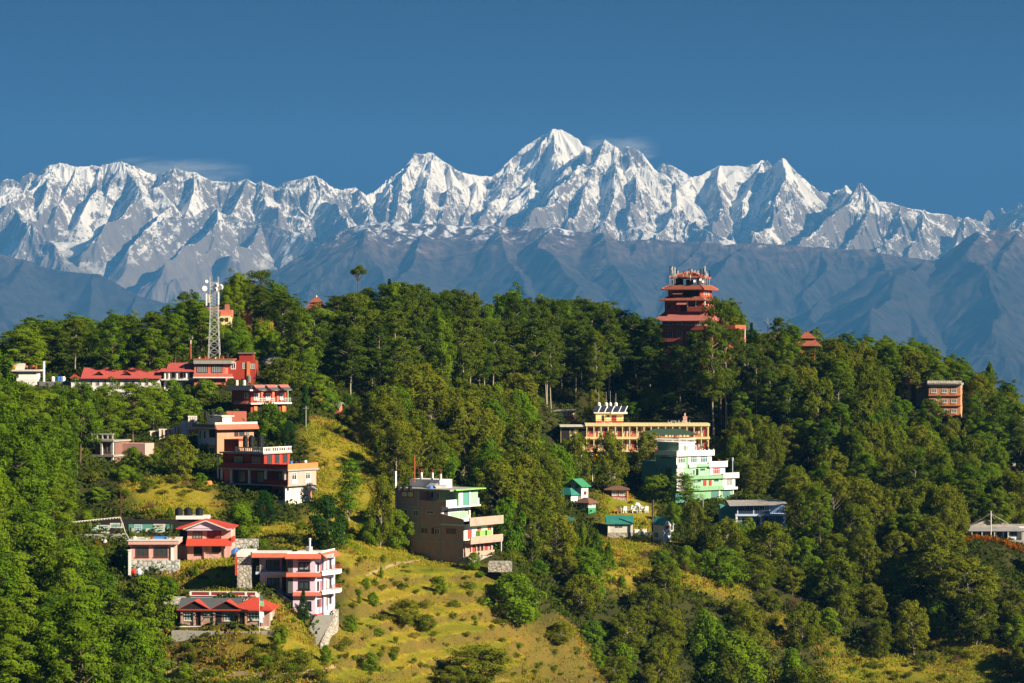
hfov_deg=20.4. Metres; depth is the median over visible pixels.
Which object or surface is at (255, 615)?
window
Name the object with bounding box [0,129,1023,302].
snow range
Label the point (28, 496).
broadleaf tree
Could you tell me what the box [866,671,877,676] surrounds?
bush
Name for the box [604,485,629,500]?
garden pavilion
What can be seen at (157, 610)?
bush
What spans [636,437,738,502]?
stepped hotel
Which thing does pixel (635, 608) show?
alder tree
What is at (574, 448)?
alder tree
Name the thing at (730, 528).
alder tree
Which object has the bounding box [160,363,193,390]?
veranda house
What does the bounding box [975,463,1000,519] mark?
pine tree
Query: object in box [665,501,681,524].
broadleaf tree
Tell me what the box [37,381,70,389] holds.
flat roof block
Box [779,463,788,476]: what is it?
broadleaf tree
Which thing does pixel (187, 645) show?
bush
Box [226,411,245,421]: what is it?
terrace wall
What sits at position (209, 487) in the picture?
bush
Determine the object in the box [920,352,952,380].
pine tree
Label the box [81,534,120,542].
parapet wall
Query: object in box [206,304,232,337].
hilltop house
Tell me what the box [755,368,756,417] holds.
dead tree
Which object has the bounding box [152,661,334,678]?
path
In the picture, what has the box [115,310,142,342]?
pine tree
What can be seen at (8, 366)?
pine tree
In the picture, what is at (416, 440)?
alder tree
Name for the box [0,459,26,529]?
pine tree
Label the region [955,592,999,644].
alder tree
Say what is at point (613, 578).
bush
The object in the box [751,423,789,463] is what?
alder tree
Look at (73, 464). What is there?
pine tree
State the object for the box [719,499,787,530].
sheet roofed house
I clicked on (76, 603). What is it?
pine tree
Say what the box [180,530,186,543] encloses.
doorway
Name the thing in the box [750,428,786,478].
alder tree
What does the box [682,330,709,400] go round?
tall tree
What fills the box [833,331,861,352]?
pine tree
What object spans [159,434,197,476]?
alder tree
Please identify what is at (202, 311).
pine tree
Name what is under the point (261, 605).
prayer flag
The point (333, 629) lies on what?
step wall
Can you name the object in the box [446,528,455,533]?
window
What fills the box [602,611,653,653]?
alder tree
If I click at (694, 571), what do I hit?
bush
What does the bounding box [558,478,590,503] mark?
timber cottage
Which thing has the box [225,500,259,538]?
broadleaf tree
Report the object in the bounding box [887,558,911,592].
broadleaf tree
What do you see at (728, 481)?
window
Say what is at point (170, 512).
broadleaf tree
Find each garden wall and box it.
[150,431,158,438]
[159,429,172,439]
[173,426,180,436]
[181,421,187,436]
[188,416,196,431]
[235,539,258,549]
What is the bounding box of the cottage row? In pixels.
[164,588,279,641]
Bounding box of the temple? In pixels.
[305,295,324,319]
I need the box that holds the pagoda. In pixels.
[797,329,821,358]
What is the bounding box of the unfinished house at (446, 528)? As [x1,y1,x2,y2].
[394,468,503,564]
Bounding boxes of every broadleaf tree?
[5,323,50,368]
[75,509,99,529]
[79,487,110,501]
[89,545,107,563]
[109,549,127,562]
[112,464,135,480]
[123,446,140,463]
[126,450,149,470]
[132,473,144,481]
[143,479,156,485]
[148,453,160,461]
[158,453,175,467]
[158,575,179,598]
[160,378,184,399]
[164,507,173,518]
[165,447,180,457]
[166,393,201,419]
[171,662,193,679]
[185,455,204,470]
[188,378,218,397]
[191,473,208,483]
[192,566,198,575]
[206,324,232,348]
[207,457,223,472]
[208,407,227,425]
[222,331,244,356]
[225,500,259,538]
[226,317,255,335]
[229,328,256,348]
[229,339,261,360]
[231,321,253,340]
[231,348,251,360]
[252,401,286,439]
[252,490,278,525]
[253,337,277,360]
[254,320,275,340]
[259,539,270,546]
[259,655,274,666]
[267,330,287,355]
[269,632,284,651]
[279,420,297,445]
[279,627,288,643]
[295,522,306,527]
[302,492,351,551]
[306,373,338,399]
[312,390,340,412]
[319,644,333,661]
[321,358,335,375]
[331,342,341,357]
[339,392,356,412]
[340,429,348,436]
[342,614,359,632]
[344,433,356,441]
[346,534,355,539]
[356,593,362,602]
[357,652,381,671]
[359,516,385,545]
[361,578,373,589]
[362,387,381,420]
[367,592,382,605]
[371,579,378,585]
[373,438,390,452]
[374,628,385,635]
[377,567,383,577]
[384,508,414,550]
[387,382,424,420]
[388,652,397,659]
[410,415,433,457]
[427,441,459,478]
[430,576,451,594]
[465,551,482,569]
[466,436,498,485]
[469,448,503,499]
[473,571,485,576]
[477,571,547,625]
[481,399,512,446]
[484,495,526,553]
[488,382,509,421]
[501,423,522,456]
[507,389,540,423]
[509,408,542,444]
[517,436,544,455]
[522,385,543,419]
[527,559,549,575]
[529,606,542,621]
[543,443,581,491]
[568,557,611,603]
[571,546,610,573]
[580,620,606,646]
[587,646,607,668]
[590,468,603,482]
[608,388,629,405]
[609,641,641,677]
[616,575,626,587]
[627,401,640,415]
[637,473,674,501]
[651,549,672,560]
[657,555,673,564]
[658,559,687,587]
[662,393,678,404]
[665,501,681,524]
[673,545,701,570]
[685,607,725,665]
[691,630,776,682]
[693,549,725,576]
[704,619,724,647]
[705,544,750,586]
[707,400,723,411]
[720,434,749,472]
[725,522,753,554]
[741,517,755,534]
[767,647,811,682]
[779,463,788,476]
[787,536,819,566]
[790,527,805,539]
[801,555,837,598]
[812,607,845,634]
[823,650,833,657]
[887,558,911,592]
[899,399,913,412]
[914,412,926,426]
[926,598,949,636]
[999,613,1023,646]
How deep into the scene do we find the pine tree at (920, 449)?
705.53 m
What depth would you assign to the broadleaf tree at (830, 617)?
615.98 m
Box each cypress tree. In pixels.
[297,383,310,426]
[297,589,308,619]
[748,323,757,380]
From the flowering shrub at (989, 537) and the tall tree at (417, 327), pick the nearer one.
the flowering shrub at (989, 537)
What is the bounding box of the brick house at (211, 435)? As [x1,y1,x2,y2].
[192,415,258,456]
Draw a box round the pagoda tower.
[655,271,745,368]
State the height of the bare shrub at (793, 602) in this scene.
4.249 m
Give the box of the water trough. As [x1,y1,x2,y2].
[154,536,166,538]
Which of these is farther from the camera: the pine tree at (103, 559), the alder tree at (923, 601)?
the alder tree at (923, 601)
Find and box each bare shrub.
[180,480,192,486]
[409,631,420,638]
[639,548,648,557]
[786,597,805,611]
[859,623,875,639]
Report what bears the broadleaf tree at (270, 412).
on the hillside
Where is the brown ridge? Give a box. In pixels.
[0,222,1023,403]
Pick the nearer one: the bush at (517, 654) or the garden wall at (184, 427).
the bush at (517, 654)
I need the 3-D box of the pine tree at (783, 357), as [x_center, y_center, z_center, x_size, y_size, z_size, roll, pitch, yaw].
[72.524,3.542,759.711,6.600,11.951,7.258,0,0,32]
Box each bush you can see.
[67,520,84,536]
[72,447,91,456]
[83,471,99,482]
[112,581,135,592]
[113,487,131,498]
[139,455,151,465]
[142,483,152,492]
[149,605,165,615]
[162,473,177,481]
[163,638,175,646]
[171,476,180,484]
[180,642,194,650]
[181,475,188,481]
[189,651,196,664]
[192,481,203,490]
[193,574,207,579]
[200,484,213,492]
[200,668,219,678]
[201,647,214,657]
[216,654,226,663]
[228,656,235,664]
[247,647,261,658]
[248,634,258,643]
[266,648,275,655]
[266,661,281,670]
[266,669,282,681]
[271,625,291,636]
[271,654,282,660]
[275,649,293,657]
[279,656,287,664]
[282,660,297,669]
[284,672,302,680]
[285,662,298,674]
[287,533,301,541]
[292,664,309,671]
[294,649,313,661]
[294,652,313,665]
[301,672,317,677]
[313,668,330,679]
[319,431,327,436]
[331,377,344,386]
[333,642,347,651]
[341,636,353,643]
[348,602,357,608]
[372,613,388,619]
[378,584,386,590]
[387,646,399,655]
[392,580,409,588]
[408,658,416,663]
[417,599,434,608]
[445,600,460,606]
[450,612,457,619]
[462,580,476,589]
[475,595,485,603]
[493,618,510,625]
[504,549,525,563]
[514,652,520,658]
[534,662,543,669]
[549,664,558,672]
[573,646,581,655]
[607,576,616,583]
[618,561,632,567]
[643,568,650,579]
[692,568,701,575]
[694,596,725,606]
[727,393,738,402]
[758,664,779,682]
[765,621,772,629]
[768,615,779,625]
[771,624,783,631]
[805,662,829,680]
[847,649,859,657]
[862,660,877,667]
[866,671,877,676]
[875,663,887,668]
[891,673,899,679]
[902,671,913,677]
[916,663,926,671]
[939,672,946,680]
[947,646,957,653]
[963,649,977,659]
[987,632,999,643]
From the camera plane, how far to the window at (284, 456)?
561.73 m
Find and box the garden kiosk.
[574,497,598,513]
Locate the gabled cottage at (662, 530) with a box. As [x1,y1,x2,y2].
[650,517,673,542]
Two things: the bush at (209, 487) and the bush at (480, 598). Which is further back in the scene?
the bush at (209, 487)
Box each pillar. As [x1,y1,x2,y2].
[43,361,44,381]
[128,549,131,574]
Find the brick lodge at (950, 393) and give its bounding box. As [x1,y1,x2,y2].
[915,381,963,420]
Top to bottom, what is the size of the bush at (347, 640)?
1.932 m
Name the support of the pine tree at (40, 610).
on the hillside
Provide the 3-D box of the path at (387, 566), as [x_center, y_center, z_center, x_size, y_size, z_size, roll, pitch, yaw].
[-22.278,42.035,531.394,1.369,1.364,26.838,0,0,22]
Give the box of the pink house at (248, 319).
[240,309,251,330]
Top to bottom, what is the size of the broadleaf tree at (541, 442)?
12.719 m
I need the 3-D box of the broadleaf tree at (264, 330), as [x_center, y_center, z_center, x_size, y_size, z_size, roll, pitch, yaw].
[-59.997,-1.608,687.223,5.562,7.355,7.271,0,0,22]
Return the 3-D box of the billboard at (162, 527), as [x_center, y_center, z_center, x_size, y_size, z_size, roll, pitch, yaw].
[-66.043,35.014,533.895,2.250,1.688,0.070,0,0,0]
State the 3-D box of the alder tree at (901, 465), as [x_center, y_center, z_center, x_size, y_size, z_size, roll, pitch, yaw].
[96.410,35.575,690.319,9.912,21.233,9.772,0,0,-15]
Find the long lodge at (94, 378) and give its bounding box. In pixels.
[70,368,163,396]
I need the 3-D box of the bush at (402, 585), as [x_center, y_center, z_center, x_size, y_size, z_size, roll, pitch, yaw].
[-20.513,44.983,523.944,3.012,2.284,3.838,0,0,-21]
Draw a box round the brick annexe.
[228,352,257,384]
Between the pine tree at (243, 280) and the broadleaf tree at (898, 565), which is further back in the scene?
the pine tree at (243, 280)
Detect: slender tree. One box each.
[87,324,100,350]
[293,350,318,388]
[333,458,364,520]
[665,471,703,505]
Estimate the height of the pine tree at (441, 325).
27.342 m
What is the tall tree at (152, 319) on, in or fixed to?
on the hillside
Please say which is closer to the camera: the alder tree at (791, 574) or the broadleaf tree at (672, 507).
the alder tree at (791, 574)
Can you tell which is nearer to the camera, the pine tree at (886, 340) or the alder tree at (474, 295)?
the alder tree at (474, 295)
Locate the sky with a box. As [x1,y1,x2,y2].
[0,0,1023,220]
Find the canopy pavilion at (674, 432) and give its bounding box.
[638,429,697,447]
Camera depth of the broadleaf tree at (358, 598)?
501.32 m
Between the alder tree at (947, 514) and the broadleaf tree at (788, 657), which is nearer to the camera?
the broadleaf tree at (788, 657)
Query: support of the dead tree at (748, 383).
on the hillside
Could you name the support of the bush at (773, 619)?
on the hillside
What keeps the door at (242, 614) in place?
in the cottage row
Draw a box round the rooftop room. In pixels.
[593,412,627,422]
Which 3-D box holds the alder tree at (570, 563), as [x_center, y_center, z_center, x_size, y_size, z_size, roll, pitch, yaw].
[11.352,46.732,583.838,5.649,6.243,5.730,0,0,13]
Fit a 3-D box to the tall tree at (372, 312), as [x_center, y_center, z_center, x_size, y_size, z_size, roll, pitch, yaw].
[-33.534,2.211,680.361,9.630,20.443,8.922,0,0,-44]
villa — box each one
[91,433,153,462]
[235,538,341,620]
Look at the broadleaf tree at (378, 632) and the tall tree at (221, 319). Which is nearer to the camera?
the broadleaf tree at (378, 632)
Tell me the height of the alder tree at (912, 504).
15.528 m
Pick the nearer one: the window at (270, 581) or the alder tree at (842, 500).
the window at (270, 581)
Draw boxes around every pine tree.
[0,328,48,366]
[0,330,12,352]
[0,350,18,400]
[0,356,13,391]
[0,389,45,459]
[0,398,25,449]
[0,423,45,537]
[0,427,6,460]
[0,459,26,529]
[0,467,26,554]
[0,497,27,548]
[0,531,21,595]
[0,555,47,637]
[0,556,26,635]
[0,597,28,658]
[0,614,51,682]
[0,637,48,682]
[1,381,43,415]
[1,504,54,596]
[2,394,32,475]
[2,430,59,502]
[3,413,59,492]
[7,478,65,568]
[9,324,42,358]
[12,315,45,329]
[17,527,74,611]
[22,596,77,668]
[23,389,62,422]
[29,590,78,657]
[31,412,70,478]
[32,320,72,362]
[37,394,79,459]
[37,586,126,682]
[38,393,84,435]
[38,541,103,623]
[39,618,114,682]
[40,382,74,419]
[40,419,82,485]
[43,472,77,538]
[44,384,72,434]
[45,321,73,358]
[45,537,116,614]
[46,464,80,519]
[48,642,127,682]
[53,540,110,583]
[54,424,78,487]
[62,311,98,344]
[66,377,103,464]
[74,564,126,628]
[84,320,128,359]
[87,376,125,439]
[88,316,131,370]
[93,631,165,682]
[94,618,171,682]
[98,607,138,630]
[104,309,131,342]
[108,378,156,442]
[109,623,176,682]
[114,575,177,650]
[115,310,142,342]
[116,318,144,364]
[126,328,173,374]
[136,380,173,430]
[140,311,159,331]
[154,303,176,332]
[158,314,196,362]
[161,308,189,357]
[165,299,187,320]
[176,291,190,301]
[177,295,204,347]
[183,301,219,352]
[185,289,203,336]
[217,284,238,322]
[225,268,249,317]
[231,279,258,313]
[245,269,274,318]
[262,278,286,320]
[269,283,288,325]
[273,321,299,334]
[274,308,323,368]
[306,303,341,348]
[349,264,367,286]
[370,281,404,359]
[427,308,456,383]
[480,305,498,375]
[486,316,500,383]
[492,293,506,318]
[493,294,512,366]
[499,306,529,357]
[501,281,524,319]
[551,301,574,376]
[565,529,575,552]
[576,521,591,549]
[591,530,603,559]
[601,542,615,570]
[700,295,737,424]
[717,303,748,331]
[727,388,754,431]
[728,297,744,329]
[739,316,749,327]
[771,363,791,394]
[773,333,797,364]
[782,320,805,361]
[791,418,824,463]
[796,483,833,551]
[808,418,840,460]
[808,461,837,525]
[810,327,823,351]
[820,402,862,445]
[827,353,854,419]
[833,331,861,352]
[839,430,872,479]
[847,452,887,492]
[856,334,880,361]
[860,415,883,453]
[873,335,899,366]
[873,339,906,391]
[873,340,902,375]
[873,405,891,462]
[882,416,908,456]
[882,512,908,552]
[885,396,913,438]
[897,341,921,372]
[898,510,932,547]
[900,337,935,368]
[906,445,935,484]
[911,395,948,438]
[917,423,946,450]
[918,344,941,376]
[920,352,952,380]
[926,451,959,494]
[926,470,957,521]
[937,353,963,380]
[940,436,969,465]
[942,362,975,396]
[947,464,988,521]
[956,357,973,400]
[961,390,986,439]
[969,429,995,473]
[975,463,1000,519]
[978,462,1002,510]
[979,417,1010,463]
[981,361,1003,421]
[981,488,1015,523]
[986,437,1009,483]
[993,393,1015,427]
[998,379,1023,413]
[1005,402,1023,444]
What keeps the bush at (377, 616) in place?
on the hillside
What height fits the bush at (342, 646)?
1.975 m
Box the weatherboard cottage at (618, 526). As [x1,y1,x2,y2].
[605,515,633,537]
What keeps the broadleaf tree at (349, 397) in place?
on the hillside
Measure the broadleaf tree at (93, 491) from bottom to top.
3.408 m
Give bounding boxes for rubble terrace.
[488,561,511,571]
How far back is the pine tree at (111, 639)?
414.33 m
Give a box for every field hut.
[311,389,323,401]
[332,402,343,414]
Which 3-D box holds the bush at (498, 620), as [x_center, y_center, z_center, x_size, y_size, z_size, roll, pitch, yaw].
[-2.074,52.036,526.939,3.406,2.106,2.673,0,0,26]
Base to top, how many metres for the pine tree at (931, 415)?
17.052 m
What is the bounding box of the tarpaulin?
[231,548,238,555]
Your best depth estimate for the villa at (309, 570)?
481.50 m
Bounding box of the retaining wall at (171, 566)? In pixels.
[131,559,179,576]
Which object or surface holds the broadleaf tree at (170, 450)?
on the hillside
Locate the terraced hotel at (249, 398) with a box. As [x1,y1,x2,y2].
[226,384,292,413]
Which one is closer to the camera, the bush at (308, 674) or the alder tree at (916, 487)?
the bush at (308, 674)
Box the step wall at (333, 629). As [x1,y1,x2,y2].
[320,609,338,648]
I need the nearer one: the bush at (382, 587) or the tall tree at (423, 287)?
the bush at (382, 587)
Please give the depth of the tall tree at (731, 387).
738.06 m
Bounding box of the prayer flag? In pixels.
[259,594,263,631]
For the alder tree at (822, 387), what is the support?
on the hillside
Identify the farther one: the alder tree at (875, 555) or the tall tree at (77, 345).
the tall tree at (77, 345)
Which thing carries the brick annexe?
on the hillside
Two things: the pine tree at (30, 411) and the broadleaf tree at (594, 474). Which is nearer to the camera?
the pine tree at (30, 411)
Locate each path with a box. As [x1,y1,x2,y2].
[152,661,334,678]
[366,559,420,575]
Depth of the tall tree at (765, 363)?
739.37 m
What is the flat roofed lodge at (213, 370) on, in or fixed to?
on the hillside
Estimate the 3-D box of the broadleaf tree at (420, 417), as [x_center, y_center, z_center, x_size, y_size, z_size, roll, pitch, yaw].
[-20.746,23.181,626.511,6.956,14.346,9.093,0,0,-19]
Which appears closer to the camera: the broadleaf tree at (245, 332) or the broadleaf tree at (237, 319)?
the broadleaf tree at (245, 332)
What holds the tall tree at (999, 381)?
on the hillside
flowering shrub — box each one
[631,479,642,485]
[970,533,981,539]
[984,534,991,541]
[986,535,999,541]
[1002,538,1009,545]
[1012,543,1022,549]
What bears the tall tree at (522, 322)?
on the hillside
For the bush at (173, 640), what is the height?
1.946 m
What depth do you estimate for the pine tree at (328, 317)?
685.06 m
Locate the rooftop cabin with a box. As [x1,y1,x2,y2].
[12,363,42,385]
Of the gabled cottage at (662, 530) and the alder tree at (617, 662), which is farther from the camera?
the gabled cottage at (662, 530)
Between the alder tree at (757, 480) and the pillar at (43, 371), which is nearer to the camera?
the pillar at (43, 371)
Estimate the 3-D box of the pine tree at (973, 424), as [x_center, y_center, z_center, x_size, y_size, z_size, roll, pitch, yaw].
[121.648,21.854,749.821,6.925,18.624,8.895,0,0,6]
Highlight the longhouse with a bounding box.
[965,520,1023,545]
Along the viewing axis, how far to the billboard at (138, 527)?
533.88 m
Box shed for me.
[553,409,575,420]
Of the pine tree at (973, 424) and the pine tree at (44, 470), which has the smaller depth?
the pine tree at (44, 470)
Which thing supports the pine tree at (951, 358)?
on the hillside
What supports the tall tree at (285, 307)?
on the hillside
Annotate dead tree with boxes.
[748,364,752,417]
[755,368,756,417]
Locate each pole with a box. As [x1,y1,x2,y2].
[120,489,120,525]
[189,334,192,358]
[414,455,422,481]
[651,499,653,541]
[971,511,1008,534]
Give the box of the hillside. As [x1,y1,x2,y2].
[1,322,1023,682]
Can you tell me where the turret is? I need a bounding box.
[893,372,918,400]
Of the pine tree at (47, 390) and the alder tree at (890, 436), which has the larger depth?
the alder tree at (890, 436)
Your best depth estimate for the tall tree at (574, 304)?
764.58 m
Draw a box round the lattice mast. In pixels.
[202,277,222,358]
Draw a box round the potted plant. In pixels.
[129,531,139,538]
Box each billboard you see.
[89,525,98,531]
[100,525,109,532]
[110,523,122,527]
[129,524,171,532]
[134,524,141,532]
[153,524,164,532]
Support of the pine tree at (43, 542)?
on the hillside
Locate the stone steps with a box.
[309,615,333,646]
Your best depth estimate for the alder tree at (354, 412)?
640.16 m
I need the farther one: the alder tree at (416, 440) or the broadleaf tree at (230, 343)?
the broadleaf tree at (230, 343)
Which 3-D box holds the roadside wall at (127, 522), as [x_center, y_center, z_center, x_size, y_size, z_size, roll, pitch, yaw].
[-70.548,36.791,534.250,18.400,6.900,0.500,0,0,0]
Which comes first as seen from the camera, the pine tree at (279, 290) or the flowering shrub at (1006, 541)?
the flowering shrub at (1006, 541)
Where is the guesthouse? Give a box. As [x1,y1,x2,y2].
[217,439,318,505]
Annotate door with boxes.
[196,612,200,624]
[216,612,221,622]
[240,612,244,623]
[282,559,285,570]
[282,577,285,590]
[463,492,468,504]
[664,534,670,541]
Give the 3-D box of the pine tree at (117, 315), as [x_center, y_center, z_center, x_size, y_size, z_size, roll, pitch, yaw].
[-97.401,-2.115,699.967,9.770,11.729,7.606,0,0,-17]
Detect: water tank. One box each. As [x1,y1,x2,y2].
[175,507,182,516]
[184,507,192,515]
[195,507,202,515]
[243,435,247,446]
[248,435,253,446]
[257,435,263,446]
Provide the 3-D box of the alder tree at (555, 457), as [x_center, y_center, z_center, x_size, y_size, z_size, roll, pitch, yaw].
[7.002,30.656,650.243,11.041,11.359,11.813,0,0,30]
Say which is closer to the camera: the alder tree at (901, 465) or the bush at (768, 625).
the bush at (768, 625)
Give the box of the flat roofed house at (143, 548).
[128,537,182,559]
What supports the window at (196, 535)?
in the gabled house at (202, 535)
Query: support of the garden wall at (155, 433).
on the hillside
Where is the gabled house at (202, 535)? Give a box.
[176,515,238,560]
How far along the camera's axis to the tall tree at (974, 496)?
668.86 m
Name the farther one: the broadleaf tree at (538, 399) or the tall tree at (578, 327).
the tall tree at (578, 327)
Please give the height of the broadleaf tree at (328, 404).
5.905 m
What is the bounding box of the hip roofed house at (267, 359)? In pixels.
[260,353,280,368]
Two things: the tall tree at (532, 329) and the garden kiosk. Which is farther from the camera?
the tall tree at (532, 329)
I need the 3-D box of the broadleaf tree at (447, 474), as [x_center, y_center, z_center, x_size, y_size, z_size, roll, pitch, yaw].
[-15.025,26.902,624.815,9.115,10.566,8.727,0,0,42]
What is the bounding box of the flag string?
[68,517,128,538]
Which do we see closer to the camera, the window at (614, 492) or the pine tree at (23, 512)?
the pine tree at (23, 512)
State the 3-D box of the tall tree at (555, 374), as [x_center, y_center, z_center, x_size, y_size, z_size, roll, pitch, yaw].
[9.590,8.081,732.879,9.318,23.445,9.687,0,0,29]
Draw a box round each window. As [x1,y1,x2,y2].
[107,444,110,451]
[135,548,148,557]
[153,547,168,557]
[184,613,192,620]
[193,532,201,538]
[197,365,207,372]
[203,613,212,616]
[207,531,220,538]
[211,365,221,372]
[212,546,220,552]
[223,613,233,621]
[234,455,243,462]
[238,471,245,481]
[247,612,258,620]
[251,456,260,463]
[254,393,258,399]
[257,472,263,482]
[266,560,278,569]
[267,455,271,462]
[267,578,278,588]
[275,455,278,462]
[278,472,281,479]
[283,455,286,462]
[291,473,296,480]
[298,562,309,570]
[298,581,309,589]
[305,472,310,479]
[306,601,311,610]
[329,559,331,568]
[329,577,331,587]
[401,491,413,497]
[421,528,427,533]
[431,528,438,533]
[436,492,439,499]
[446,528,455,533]
[467,529,471,538]
[612,490,616,495]
[619,490,624,495]
[668,331,672,336]
[677,331,681,336]
[678,456,684,462]
[690,456,696,462]
[700,456,707,462]
[711,491,718,496]
[713,468,719,473]
[723,490,729,496]
[726,479,732,485]
[756,518,762,524]
[1010,531,1016,536]
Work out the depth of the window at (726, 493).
688.24 m
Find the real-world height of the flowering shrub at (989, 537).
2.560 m
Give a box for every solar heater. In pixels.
[593,406,600,411]
[599,406,607,411]
[607,406,614,411]
[614,406,621,411]
[620,406,627,411]
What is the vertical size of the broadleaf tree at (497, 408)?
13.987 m
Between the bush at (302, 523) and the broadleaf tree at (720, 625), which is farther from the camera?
the broadleaf tree at (720, 625)
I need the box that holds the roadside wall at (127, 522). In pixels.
[86,519,178,533]
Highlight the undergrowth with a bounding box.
[0,316,1023,682]
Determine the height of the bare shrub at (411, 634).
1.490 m
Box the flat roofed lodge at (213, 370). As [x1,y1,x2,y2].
[193,359,236,384]
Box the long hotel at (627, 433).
[559,419,709,459]
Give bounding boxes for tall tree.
[24,322,63,370]
[56,318,94,369]
[72,328,100,361]
[133,314,174,365]
[196,312,228,344]
[243,283,262,332]
[248,285,275,320]
[265,293,299,341]
[266,296,300,329]
[290,298,306,310]
[296,307,334,374]
[319,298,347,324]
[324,296,343,322]
[330,294,370,375]
[330,327,371,393]
[334,293,378,385]
[340,293,387,374]
[357,291,380,316]
[358,308,388,385]
[360,287,375,292]
[360,324,402,385]
[368,283,388,314]
[373,294,411,382]
[373,310,417,372]
[381,282,420,311]
[384,284,429,376]
[400,318,437,369]
[401,298,428,359]
[405,283,435,320]
[415,290,439,359]
[417,308,456,369]
[420,293,451,345]
[434,326,472,381]
[436,291,457,325]
[439,290,451,304]
[443,293,470,376]
[447,288,467,295]
[448,316,484,378]
[452,297,489,382]
[460,318,501,383]
[477,317,498,384]
[478,303,500,319]
[485,320,513,386]
[496,324,535,378]
[498,294,526,372]
[507,319,539,372]
[511,318,557,394]
[515,301,542,382]
[518,298,542,328]
[528,296,560,347]
[531,308,568,402]
[536,328,566,411]
[545,300,576,390]
[551,299,580,368]
[558,319,593,399]
[569,311,593,384]
[570,298,598,364]
[578,303,606,350]
[578,328,610,391]
[589,323,633,400]
[593,301,622,332]
[594,308,628,381]
[603,309,640,373]
[616,314,651,381]
[626,344,667,404]
[629,319,653,370]
[632,317,667,386]
[653,325,661,364]
[658,344,698,414]
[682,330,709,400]
[688,317,733,437]
[710,326,742,428]
[722,328,752,414]
[723,301,743,324]
[734,344,762,413]
[742,329,761,355]
[746,356,783,418]
[748,336,773,390]
[748,369,788,422]
[766,317,788,367]
[774,372,805,445]
[795,348,823,382]
[818,339,841,354]
[819,371,859,414]
[875,471,907,508]
[898,451,933,496]
[952,458,989,504]
[953,478,989,517]
[958,433,988,465]
[978,396,1010,442]
[980,371,1004,389]
[1000,418,1023,466]
[1006,435,1023,471]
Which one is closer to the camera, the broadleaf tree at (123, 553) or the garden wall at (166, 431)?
the broadleaf tree at (123, 553)
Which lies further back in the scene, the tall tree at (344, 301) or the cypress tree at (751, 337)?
the cypress tree at (751, 337)
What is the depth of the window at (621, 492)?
664.95 m
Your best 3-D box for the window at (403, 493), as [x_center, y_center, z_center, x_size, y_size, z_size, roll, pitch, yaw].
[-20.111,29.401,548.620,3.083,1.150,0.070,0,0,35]
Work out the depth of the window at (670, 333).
755.89 m
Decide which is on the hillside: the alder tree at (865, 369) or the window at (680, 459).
the alder tree at (865, 369)
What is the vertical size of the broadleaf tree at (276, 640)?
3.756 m
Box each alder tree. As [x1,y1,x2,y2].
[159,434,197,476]
[260,357,310,395]
[339,403,366,430]
[354,393,405,449]
[357,417,383,442]
[359,382,408,436]
[362,471,396,546]
[371,420,415,482]
[377,420,427,481]
[384,360,425,388]
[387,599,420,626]
[394,373,450,420]
[405,390,451,424]
[406,363,436,390]
[406,423,452,474]
[409,417,448,477]
[415,613,435,631]
[426,366,455,395]
[428,420,457,449]
[429,433,463,472]
[433,665,471,682]
[434,397,496,478]
[439,642,512,682]
[446,388,481,404]
[451,377,471,389]
[456,419,507,476]
[460,382,493,404]
[461,290,480,316]
[462,389,492,408]
[465,408,509,453]
[472,461,523,516]
[476,457,510,500]
[480,391,523,426]
[495,465,544,527]
[498,372,539,410]
[500,452,549,504]
[502,419,544,458]
[504,443,547,480]
[515,493,556,560]
[519,466,565,530]
[530,511,579,561]
[534,454,562,488]
[535,451,564,484]
[542,479,564,510]
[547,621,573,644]
[553,554,579,579]
[558,574,603,615]
[561,431,597,483]
[582,389,607,422]
[586,429,629,486]
[598,655,636,682]
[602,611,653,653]
[625,605,648,628]
[626,582,669,623]
[627,429,661,475]
[639,635,680,670]
[641,649,682,682]
[642,562,683,603]
[649,616,687,654]
[659,608,685,633]
[680,499,713,549]
[705,516,749,560]
[717,314,744,351]
[718,657,745,682]
[720,599,746,623]
[721,417,747,448]
[723,603,766,653]
[729,442,761,483]
[730,418,756,456]
[733,458,773,493]
[738,553,774,590]
[741,414,777,442]
[745,521,793,565]
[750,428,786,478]
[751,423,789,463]
[758,333,791,358]
[761,566,779,585]
[762,592,782,610]
[766,464,809,508]
[769,368,802,419]
[771,424,806,463]
[775,474,822,525]
[777,666,818,682]
[779,472,825,535]
[779,567,806,593]
[783,601,821,653]
[787,365,822,427]
[797,376,841,444]
[811,446,851,508]
[811,454,847,489]
[812,553,862,610]
[813,350,836,394]
[814,533,856,567]
[814,626,828,645]
[817,469,851,537]
[819,336,845,352]
[822,503,876,557]
[825,341,850,372]
[826,351,863,405]
[829,425,862,478]
[831,476,876,532]
[831,592,858,627]
[846,339,877,394]
[848,389,887,430]
[848,420,892,484]
[848,481,897,548]
[849,532,885,583]
[851,361,882,407]
[855,379,890,419]
[855,582,888,615]
[867,616,894,659]
[868,455,901,495]
[869,366,895,414]
[870,417,902,483]
[870,486,912,543]
[881,530,918,571]
[887,594,905,614]
[889,495,933,551]
[890,445,928,497]
[890,599,930,655]
[892,351,930,393]
[896,421,936,468]
[896,481,944,541]
[898,616,916,634]
[908,513,952,565]
[908,529,976,585]
[913,595,930,614]
[921,483,970,533]
[923,445,955,484]
[929,485,969,546]
[929,556,1002,607]
[938,415,967,456]
[950,450,981,481]
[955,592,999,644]
[961,436,990,473]
[962,371,1000,421]
[964,372,996,409]
[989,470,1023,523]
[994,589,1023,621]
[996,391,1022,423]
[996,470,1023,523]
[997,387,1020,410]
[1009,639,1023,678]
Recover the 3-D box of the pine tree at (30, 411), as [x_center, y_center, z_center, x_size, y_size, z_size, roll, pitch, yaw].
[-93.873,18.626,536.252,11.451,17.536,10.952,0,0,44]

